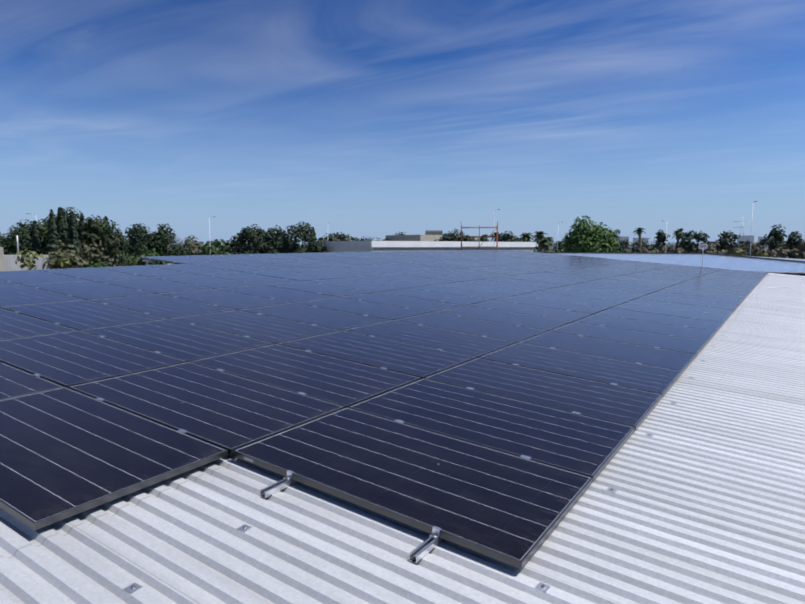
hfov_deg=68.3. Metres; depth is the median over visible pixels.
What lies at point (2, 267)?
beige house
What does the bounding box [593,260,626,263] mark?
pv module
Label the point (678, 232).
palm
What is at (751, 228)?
street light pole
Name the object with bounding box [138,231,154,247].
tree
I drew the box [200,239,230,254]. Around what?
tree
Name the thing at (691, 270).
pv module
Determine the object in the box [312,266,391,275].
pv module
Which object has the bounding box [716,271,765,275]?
pv module
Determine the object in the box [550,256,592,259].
pv module
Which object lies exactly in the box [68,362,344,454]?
pv module
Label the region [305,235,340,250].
tree
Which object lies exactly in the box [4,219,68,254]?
conifer tree
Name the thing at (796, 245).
scrub tree
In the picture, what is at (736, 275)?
pv module
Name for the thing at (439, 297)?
pv module
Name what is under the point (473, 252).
pv module
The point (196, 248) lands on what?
tree
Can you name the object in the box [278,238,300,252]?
tree
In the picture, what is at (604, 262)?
pv module
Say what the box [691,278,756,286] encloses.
pv module
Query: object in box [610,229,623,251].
tree
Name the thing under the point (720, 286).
pv module
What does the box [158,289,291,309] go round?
pv module
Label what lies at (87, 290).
pv module
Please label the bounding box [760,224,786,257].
tree
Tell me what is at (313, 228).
tree
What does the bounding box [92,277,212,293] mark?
pv module
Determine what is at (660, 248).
scrub tree
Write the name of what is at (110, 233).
conifer tree
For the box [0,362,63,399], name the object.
pv module
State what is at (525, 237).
palm
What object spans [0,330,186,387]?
pv module
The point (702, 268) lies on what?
pv module
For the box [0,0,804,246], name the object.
sky
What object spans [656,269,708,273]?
pv module
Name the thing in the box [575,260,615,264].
pv module
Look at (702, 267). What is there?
pv module
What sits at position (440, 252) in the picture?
pv module
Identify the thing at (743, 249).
scrub tree
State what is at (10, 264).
outbuilding with roof plant
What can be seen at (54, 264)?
bush
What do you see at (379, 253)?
pv module
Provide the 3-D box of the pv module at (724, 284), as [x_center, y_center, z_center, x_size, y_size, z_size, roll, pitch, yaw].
[10.132,-0.557,18.965,1.904,0.037,1.131,9,9,32]
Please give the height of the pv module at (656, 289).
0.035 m
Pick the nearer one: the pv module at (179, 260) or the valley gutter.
the pv module at (179, 260)
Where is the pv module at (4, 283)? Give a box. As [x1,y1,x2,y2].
[0,280,20,285]
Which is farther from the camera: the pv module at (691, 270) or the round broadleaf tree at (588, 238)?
the round broadleaf tree at (588, 238)
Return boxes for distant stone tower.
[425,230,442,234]
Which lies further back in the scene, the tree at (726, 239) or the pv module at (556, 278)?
the tree at (726, 239)
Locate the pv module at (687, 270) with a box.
[663,268,711,273]
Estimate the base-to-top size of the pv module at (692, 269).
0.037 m
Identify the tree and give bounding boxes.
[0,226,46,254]
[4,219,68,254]
[14,247,43,269]
[28,220,44,254]
[40,214,79,229]
[43,207,89,258]
[44,209,61,254]
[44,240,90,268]
[56,207,68,255]
[56,253,72,268]
[64,210,84,261]
[66,259,110,268]
[77,223,130,259]
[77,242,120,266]
[78,213,91,267]
[80,214,125,264]
[95,220,145,265]
[97,225,130,265]
[103,216,109,254]
[116,235,136,265]
[125,223,155,264]
[126,248,167,265]
[137,223,192,264]
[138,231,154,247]
[172,238,190,246]
[175,235,203,254]
[192,242,217,254]
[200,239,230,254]
[223,235,252,254]
[223,240,235,246]
[229,226,265,254]
[242,224,265,253]
[255,225,285,253]
[277,221,327,252]
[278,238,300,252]
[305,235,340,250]
[307,226,318,251]
[324,232,360,240]
[434,229,467,241]
[459,233,478,241]
[493,231,520,241]
[547,216,622,251]
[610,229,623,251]
[621,239,634,251]
[623,239,648,252]
[637,247,654,252]
[652,229,669,250]
[658,246,669,252]
[675,230,710,252]
[675,247,688,252]
[691,246,701,252]
[707,240,729,253]
[711,231,742,254]
[717,245,737,254]
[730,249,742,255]
[736,246,746,253]
[742,242,759,255]
[742,242,767,255]
[751,249,777,257]
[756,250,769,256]
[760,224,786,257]
[776,247,789,257]
[780,231,803,258]
[783,240,804,258]
[790,239,804,258]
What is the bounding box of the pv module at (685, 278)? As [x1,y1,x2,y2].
[633,273,693,279]
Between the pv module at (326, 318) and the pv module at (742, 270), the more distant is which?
the pv module at (742, 270)
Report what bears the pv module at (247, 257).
on the ridge subframe
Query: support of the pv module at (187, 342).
on the trapezoidal roof sheet
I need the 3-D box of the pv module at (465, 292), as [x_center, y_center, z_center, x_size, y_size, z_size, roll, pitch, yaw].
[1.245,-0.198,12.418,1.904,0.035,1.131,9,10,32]
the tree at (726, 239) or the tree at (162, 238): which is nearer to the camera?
the tree at (162, 238)
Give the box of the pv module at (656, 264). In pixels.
[637,263,675,266]
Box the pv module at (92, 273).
[40,267,144,280]
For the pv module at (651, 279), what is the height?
0.036 m
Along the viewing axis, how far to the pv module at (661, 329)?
9.33 m
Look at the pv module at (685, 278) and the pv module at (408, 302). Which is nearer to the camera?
the pv module at (408, 302)
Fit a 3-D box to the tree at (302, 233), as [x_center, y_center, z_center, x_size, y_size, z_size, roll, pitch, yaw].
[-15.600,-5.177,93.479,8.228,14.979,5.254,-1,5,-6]
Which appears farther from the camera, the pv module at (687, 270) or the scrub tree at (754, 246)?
the scrub tree at (754, 246)
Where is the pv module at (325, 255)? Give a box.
[295,253,356,257]
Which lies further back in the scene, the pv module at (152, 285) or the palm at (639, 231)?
the palm at (639, 231)
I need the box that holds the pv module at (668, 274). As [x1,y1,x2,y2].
[638,272,696,277]
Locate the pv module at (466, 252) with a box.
[450,251,482,253]
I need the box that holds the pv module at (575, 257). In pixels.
[559,256,593,259]
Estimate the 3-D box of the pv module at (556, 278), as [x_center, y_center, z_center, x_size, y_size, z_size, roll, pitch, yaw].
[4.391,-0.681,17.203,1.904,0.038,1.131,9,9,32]
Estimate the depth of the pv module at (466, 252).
28.93 m
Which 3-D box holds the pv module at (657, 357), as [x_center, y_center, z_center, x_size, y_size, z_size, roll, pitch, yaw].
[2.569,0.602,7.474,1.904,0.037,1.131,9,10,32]
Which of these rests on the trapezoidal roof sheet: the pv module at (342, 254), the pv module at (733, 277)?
the pv module at (733, 277)
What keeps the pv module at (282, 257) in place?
on the ridge subframe
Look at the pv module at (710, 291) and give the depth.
16.06 m
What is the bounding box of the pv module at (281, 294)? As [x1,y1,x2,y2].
[217,285,334,302]
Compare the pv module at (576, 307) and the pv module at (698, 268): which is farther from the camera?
the pv module at (698, 268)
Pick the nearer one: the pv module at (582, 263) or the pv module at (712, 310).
the pv module at (712, 310)
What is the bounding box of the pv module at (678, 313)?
[612,303,728,323]
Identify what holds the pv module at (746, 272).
on the trapezoidal roof sheet
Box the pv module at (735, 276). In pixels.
[706,274,762,279]
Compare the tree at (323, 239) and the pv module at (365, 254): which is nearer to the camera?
the pv module at (365, 254)
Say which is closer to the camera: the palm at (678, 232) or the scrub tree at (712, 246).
the scrub tree at (712, 246)
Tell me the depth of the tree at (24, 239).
39.86 m
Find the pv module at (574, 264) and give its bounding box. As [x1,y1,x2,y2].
[550,262,596,266]
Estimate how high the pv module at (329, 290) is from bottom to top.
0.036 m
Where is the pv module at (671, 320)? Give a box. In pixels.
[596,308,722,332]
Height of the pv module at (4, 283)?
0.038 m
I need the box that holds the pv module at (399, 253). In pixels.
[381,251,418,255]
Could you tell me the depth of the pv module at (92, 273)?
11.64 m
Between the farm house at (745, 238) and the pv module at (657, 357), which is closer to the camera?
the pv module at (657, 357)
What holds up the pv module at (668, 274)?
on the trapezoidal roof sheet
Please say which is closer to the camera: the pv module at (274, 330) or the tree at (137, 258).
the pv module at (274, 330)
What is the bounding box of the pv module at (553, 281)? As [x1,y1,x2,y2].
[501,275,579,285]
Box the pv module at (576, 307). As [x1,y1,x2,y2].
[495,295,608,313]
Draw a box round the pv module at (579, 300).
[517,292,623,308]
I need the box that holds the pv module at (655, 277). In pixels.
[624,274,687,281]
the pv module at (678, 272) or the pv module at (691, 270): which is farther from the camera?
the pv module at (691, 270)
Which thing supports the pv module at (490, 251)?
on the trapezoidal roof sheet
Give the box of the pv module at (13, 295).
[0,285,84,306]
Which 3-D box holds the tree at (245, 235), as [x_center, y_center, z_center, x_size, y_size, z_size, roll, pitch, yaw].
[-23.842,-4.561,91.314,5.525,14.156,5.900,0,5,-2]
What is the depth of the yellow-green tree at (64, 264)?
32.63 m
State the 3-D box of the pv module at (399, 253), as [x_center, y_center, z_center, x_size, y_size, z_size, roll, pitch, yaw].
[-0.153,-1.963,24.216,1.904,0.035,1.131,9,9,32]
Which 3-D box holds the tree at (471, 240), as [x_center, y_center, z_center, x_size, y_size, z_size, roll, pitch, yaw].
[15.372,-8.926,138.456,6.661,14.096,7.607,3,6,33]
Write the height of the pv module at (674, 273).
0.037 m
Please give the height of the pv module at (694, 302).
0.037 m
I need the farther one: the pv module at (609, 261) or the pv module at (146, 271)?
the pv module at (609, 261)
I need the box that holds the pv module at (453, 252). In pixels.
[436,251,470,253]
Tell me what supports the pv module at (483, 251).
on the trapezoidal roof sheet
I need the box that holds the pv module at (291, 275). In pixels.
[244,270,334,280]
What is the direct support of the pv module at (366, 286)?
on the trapezoidal roof sheet
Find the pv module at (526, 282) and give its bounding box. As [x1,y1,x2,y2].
[482,277,566,287]
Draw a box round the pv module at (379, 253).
[359,252,408,255]
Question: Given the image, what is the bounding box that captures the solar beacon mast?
[699,244,706,265]
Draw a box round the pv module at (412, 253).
[389,251,435,254]
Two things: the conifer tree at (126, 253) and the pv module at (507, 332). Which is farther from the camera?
the conifer tree at (126, 253)
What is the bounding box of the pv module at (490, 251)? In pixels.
[474,250,505,252]
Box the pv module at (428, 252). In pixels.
[406,251,451,254]
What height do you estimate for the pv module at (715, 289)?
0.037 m
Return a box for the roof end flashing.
[641,261,804,276]
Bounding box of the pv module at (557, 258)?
[538,257,574,260]
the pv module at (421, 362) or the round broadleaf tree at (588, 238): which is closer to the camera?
the pv module at (421, 362)
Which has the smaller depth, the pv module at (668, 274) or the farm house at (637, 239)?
the pv module at (668, 274)
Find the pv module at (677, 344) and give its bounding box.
[550,322,706,355]
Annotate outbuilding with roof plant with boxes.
[4,235,51,270]
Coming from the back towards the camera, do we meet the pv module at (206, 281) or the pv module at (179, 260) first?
the pv module at (179, 260)
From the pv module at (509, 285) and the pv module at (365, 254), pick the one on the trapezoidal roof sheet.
the pv module at (509, 285)
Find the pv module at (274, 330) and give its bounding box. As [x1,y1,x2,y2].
[171,310,339,343]
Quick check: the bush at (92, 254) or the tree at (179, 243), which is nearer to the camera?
the bush at (92, 254)
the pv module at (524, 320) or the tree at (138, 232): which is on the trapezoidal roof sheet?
the pv module at (524, 320)
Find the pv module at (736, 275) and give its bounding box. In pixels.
[710,273,763,277]
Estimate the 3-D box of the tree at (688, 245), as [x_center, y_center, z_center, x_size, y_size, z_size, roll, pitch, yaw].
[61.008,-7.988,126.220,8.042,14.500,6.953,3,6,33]
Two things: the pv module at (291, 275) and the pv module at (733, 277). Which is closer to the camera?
the pv module at (291, 275)
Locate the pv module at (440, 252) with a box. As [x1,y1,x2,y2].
[422,251,456,254]
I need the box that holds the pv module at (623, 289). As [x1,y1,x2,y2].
[570,283,655,294]
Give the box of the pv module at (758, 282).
[700,276,759,283]
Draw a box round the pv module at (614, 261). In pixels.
[594,259,634,262]
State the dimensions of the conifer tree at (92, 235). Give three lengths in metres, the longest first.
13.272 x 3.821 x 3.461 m
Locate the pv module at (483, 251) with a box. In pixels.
[464,250,502,253]
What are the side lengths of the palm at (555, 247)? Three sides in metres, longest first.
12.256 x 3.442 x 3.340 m
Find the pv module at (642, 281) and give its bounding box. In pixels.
[604,277,677,285]
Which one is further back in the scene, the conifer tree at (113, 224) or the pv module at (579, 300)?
the conifer tree at (113, 224)
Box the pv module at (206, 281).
[151,274,260,288]
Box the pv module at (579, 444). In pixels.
[348,378,634,481]
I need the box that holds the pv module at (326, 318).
[240,303,389,330]
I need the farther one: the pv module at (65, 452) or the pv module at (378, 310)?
the pv module at (378, 310)
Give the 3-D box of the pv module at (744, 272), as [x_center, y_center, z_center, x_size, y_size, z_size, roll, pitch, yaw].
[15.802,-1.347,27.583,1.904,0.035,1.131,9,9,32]
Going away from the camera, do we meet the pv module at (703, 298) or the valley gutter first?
the pv module at (703, 298)
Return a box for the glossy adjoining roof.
[552,253,804,271]
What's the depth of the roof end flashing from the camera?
29.89 m
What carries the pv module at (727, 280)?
on the trapezoidal roof sheet
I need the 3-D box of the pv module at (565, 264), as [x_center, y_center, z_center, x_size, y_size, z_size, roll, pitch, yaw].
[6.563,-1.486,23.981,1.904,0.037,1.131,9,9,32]
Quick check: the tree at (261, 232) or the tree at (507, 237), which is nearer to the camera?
the tree at (261, 232)
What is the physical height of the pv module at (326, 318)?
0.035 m
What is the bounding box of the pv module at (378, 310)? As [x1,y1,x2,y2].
[295,297,430,319]
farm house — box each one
[617,237,628,251]
[633,238,647,252]
[737,235,753,245]
[758,237,768,250]
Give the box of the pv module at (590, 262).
[568,261,613,264]
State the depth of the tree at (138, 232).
62.90 m
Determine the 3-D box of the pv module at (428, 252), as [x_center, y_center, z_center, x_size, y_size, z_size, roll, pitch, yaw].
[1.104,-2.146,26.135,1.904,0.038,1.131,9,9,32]
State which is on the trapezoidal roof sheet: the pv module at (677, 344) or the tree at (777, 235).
the pv module at (677, 344)
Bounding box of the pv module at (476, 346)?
[342,320,515,357]
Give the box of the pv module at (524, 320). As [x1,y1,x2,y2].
[435,306,571,330]
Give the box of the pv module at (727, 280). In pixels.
[696,277,757,284]
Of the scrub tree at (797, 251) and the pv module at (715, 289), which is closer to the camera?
the pv module at (715, 289)
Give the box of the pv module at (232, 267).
[190,262,274,271]
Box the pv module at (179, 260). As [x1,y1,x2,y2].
[139,256,218,263]
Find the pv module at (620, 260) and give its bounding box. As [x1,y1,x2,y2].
[602,259,638,262]
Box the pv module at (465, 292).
[411,285,514,299]
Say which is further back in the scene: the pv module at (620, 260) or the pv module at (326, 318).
the pv module at (620, 260)
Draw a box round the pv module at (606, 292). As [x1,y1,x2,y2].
[557,285,646,298]
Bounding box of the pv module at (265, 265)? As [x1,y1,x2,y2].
[224,261,304,269]
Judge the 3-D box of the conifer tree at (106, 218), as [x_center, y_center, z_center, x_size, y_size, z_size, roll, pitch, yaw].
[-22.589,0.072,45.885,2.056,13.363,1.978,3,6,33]
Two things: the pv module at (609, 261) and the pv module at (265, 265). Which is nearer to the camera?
the pv module at (265, 265)
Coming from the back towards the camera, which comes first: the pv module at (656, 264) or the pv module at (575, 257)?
the pv module at (575, 257)
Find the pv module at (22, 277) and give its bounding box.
[0,270,89,284]
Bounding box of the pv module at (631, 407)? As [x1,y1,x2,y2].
[425,358,661,430]
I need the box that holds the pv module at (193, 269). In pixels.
[144,264,236,273]
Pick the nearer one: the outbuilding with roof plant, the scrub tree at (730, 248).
the outbuilding with roof plant
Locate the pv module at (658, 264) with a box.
[639,262,677,265]
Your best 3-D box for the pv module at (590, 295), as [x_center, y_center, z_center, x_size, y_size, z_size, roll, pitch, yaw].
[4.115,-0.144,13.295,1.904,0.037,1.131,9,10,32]
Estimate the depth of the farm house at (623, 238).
279.82 m
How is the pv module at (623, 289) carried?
on the trapezoidal roof sheet
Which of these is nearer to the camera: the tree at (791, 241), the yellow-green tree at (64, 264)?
the yellow-green tree at (64, 264)
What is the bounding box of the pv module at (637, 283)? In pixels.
[594,279,670,288]
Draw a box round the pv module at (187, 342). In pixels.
[81,319,273,361]
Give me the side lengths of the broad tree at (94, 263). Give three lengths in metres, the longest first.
10.321 x 4.242 x 3.568 m
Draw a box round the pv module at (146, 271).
[95,265,193,276]
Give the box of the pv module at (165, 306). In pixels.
[90,294,235,318]
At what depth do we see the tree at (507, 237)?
136.29 m
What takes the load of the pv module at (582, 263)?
on the trapezoidal roof sheet
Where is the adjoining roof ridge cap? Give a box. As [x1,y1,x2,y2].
[540,252,804,262]
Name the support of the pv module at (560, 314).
on the trapezoidal roof sheet
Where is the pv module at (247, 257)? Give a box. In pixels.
[214,254,281,260]
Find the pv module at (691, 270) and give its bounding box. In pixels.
[669,267,713,272]
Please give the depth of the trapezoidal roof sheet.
3.00 m
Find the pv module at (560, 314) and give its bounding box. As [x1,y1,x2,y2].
[466,300,592,321]
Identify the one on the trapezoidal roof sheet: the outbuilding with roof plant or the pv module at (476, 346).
the pv module at (476, 346)
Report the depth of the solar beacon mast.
33.49 m
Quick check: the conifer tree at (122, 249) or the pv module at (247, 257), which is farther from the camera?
the conifer tree at (122, 249)
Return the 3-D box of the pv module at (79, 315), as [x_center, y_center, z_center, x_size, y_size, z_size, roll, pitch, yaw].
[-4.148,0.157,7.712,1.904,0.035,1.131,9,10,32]
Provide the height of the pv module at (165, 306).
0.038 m
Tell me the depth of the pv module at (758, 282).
21.80 m
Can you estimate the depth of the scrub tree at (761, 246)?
123.58 m
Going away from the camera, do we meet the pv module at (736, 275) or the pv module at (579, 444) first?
the pv module at (579, 444)
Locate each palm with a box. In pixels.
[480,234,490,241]
[518,233,535,241]
[533,231,549,251]
[537,239,552,251]
[552,241,564,251]
[632,228,644,252]
[672,228,685,248]
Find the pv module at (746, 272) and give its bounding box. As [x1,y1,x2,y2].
[724,270,767,273]
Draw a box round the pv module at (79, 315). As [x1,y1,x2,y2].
[0,300,166,330]
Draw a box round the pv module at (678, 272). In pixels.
[650,270,705,275]
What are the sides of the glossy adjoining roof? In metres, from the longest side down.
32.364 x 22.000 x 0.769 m
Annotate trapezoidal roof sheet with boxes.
[0,274,804,603]
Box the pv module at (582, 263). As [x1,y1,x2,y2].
[559,261,604,265]
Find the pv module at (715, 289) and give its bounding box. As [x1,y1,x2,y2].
[673,284,750,294]
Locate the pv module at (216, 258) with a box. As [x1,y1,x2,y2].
[181,255,251,261]
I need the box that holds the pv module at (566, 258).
[549,256,582,259]
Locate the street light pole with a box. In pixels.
[750,201,756,254]
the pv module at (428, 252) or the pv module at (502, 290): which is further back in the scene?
the pv module at (428, 252)
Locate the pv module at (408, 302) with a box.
[341,292,463,311]
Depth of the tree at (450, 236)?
127.56 m
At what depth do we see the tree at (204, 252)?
88.92 m
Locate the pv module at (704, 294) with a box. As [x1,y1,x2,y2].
[659,288,744,301]
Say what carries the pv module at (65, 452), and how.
on the trapezoidal roof sheet
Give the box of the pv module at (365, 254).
[337,252,387,256]
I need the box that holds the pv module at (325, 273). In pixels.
[280,268,365,277]
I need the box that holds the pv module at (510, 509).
[233,407,592,568]
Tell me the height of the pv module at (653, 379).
0.036 m
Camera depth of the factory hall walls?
48.16 m
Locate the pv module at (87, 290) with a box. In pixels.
[25,281,154,299]
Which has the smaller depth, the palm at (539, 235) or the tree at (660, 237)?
the palm at (539, 235)
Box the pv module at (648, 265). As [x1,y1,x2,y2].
[627,263,669,266]
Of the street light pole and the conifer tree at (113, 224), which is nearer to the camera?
the conifer tree at (113, 224)
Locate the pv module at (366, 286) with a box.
[305,278,405,291]
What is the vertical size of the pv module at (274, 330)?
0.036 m
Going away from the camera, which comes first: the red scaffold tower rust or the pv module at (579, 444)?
the pv module at (579, 444)
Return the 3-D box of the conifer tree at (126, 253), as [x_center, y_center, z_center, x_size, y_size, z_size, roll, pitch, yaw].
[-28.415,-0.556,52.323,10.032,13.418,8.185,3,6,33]
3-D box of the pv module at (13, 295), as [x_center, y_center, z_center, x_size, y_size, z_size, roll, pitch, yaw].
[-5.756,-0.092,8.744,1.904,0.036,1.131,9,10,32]
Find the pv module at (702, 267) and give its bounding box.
[683,265,720,268]
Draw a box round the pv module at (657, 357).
[518,331,695,372]
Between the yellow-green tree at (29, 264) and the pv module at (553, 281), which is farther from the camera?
the yellow-green tree at (29, 264)
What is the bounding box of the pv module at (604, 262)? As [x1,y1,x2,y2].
[583,260,625,263]
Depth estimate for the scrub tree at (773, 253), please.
65.92 m
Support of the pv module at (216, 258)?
on the ridge subframe
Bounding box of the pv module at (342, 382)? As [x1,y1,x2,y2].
[190,344,420,407]
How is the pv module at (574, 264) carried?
on the trapezoidal roof sheet
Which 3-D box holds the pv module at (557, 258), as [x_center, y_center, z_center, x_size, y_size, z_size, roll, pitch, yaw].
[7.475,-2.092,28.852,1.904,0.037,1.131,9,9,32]
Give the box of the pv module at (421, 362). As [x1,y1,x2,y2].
[278,331,475,378]
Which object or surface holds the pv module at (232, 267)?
on the trapezoidal roof sheet
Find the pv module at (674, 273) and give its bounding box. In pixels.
[644,271,700,276]
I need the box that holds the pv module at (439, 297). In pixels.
[379,288,490,305]
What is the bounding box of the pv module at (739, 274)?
[713,272,764,276]
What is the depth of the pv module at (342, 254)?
21.34 m
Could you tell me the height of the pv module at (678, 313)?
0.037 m
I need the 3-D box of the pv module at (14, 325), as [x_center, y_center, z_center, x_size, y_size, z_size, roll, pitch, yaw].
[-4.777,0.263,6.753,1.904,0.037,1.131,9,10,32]
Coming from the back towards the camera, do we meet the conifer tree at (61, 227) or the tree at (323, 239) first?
the tree at (323, 239)
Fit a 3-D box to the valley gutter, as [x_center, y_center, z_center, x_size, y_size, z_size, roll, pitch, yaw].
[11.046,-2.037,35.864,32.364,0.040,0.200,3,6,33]
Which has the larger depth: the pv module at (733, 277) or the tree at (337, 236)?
the tree at (337, 236)
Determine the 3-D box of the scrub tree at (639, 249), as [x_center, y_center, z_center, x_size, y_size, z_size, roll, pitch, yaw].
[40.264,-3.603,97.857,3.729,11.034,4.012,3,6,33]
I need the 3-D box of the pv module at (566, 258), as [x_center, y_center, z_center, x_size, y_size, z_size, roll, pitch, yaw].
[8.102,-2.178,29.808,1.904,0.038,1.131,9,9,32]
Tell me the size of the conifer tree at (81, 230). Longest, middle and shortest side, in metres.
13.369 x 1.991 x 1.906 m
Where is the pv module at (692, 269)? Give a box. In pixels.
[670,267,715,271]
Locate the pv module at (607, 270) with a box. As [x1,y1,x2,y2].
[576,268,634,273]
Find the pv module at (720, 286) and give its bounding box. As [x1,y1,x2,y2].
[679,282,752,290]
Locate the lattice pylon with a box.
[733,219,748,235]
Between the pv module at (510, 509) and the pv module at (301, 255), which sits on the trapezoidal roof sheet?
the pv module at (510, 509)
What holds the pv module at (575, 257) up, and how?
on the trapezoidal roof sheet
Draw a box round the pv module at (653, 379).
[479,343,681,397]
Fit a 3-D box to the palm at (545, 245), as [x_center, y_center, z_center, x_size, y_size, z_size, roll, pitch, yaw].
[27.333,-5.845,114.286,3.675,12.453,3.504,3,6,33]
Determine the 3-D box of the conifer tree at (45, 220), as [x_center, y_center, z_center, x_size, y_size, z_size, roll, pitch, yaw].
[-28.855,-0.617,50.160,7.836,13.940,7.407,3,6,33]
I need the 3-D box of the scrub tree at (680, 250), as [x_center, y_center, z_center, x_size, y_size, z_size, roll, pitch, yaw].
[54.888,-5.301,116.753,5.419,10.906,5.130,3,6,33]
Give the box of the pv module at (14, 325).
[0,308,77,340]
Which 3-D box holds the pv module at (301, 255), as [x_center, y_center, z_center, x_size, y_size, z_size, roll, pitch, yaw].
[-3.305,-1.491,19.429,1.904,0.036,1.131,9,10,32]
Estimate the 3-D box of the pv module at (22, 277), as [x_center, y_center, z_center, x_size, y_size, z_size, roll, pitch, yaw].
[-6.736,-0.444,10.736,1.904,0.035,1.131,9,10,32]
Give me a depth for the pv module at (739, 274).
25.66 m
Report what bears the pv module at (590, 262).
on the trapezoidal roof sheet
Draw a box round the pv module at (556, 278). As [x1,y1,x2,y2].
[518,274,592,282]
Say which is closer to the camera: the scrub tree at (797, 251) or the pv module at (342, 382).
the pv module at (342, 382)
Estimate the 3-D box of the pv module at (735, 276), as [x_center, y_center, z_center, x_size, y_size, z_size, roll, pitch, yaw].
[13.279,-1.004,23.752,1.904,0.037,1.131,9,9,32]
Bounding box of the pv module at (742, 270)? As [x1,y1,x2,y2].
[723,269,764,272]
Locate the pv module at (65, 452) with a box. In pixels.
[0,387,227,530]
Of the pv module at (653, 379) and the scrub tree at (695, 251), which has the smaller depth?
the pv module at (653, 379)
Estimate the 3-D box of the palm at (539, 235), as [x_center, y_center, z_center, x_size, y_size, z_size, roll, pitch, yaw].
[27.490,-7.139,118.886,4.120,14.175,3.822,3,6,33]
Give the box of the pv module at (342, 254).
[322,252,373,256]
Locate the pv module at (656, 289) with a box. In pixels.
[583,281,663,291]
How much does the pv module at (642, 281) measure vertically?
0.037 m
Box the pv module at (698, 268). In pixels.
[676,266,719,270]
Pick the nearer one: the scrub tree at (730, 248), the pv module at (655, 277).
the pv module at (655, 277)
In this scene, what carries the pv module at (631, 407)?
on the trapezoidal roof sheet
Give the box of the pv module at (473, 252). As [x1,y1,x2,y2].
[452,250,495,253]
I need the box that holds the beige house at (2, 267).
[0,247,4,270]
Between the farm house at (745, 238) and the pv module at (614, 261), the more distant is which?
the farm house at (745, 238)
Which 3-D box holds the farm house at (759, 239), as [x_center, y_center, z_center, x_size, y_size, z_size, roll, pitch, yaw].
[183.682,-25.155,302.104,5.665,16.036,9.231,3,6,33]
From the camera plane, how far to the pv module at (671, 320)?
10.29 m
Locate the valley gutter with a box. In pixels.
[754,271,804,272]
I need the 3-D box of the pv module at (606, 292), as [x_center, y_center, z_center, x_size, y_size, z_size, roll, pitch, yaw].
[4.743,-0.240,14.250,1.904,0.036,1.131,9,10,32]
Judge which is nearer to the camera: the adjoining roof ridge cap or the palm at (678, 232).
the adjoining roof ridge cap
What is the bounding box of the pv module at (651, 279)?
[616,275,682,283]
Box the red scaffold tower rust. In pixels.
[461,221,497,249]
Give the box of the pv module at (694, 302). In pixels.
[639,295,738,310]
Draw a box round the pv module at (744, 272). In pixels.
[720,270,766,274]
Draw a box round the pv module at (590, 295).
[537,288,635,302]
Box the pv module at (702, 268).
[680,266,722,269]
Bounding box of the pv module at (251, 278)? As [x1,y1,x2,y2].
[199,272,297,284]
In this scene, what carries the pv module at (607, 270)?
on the trapezoidal roof sheet
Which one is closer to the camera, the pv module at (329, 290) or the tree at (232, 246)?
the pv module at (329, 290)
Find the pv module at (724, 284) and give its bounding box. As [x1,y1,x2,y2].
[685,280,754,288]
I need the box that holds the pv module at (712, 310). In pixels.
[626,298,733,316]
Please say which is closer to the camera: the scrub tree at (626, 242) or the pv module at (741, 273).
the pv module at (741, 273)
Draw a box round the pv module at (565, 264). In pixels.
[543,262,590,267]
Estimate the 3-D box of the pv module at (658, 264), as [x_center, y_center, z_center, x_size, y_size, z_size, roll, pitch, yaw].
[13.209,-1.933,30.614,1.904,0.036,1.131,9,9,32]
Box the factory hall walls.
[766,271,804,275]
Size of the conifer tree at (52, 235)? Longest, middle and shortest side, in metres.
13.432 x 2.058 x 1.933 m
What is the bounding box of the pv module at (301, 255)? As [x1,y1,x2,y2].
[274,253,329,258]
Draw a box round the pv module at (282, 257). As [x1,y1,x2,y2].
[242,254,307,259]
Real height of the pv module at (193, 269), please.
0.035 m
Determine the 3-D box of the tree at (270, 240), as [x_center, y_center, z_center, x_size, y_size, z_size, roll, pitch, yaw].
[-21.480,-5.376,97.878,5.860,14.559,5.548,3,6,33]
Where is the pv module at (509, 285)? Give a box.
[464,279,551,291]
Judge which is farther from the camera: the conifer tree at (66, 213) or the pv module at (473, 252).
the conifer tree at (66, 213)
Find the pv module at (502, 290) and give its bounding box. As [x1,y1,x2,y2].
[439,282,534,294]
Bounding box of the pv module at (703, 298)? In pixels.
[648,291,741,304]
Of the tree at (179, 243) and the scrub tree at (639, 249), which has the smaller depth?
the scrub tree at (639, 249)
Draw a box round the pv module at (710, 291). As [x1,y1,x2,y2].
[667,286,747,297]
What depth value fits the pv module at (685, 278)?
20.93 m
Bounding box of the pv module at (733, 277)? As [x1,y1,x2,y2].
[703,275,760,280]
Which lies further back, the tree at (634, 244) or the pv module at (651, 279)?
the tree at (634, 244)
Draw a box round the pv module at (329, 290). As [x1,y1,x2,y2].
[263,281,374,296]
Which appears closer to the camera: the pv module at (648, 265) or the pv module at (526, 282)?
the pv module at (526, 282)
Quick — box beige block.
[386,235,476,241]
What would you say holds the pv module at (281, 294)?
on the trapezoidal roof sheet
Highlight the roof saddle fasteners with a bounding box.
[123,277,803,593]
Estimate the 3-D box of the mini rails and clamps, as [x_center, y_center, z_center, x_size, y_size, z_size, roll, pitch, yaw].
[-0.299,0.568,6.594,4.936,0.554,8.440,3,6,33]
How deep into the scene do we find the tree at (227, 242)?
178.88 m
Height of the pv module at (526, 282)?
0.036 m
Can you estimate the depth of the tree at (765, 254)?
52.88 m
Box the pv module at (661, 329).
[574,314,715,342]
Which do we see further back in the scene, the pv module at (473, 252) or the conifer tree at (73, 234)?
the conifer tree at (73, 234)
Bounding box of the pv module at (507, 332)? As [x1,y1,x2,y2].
[394,312,546,342]
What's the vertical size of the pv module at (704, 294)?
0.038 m
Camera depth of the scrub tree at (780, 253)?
60.73 m
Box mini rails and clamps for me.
[33,294,671,563]
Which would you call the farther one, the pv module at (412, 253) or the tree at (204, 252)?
the tree at (204, 252)
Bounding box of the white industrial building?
[320,241,535,252]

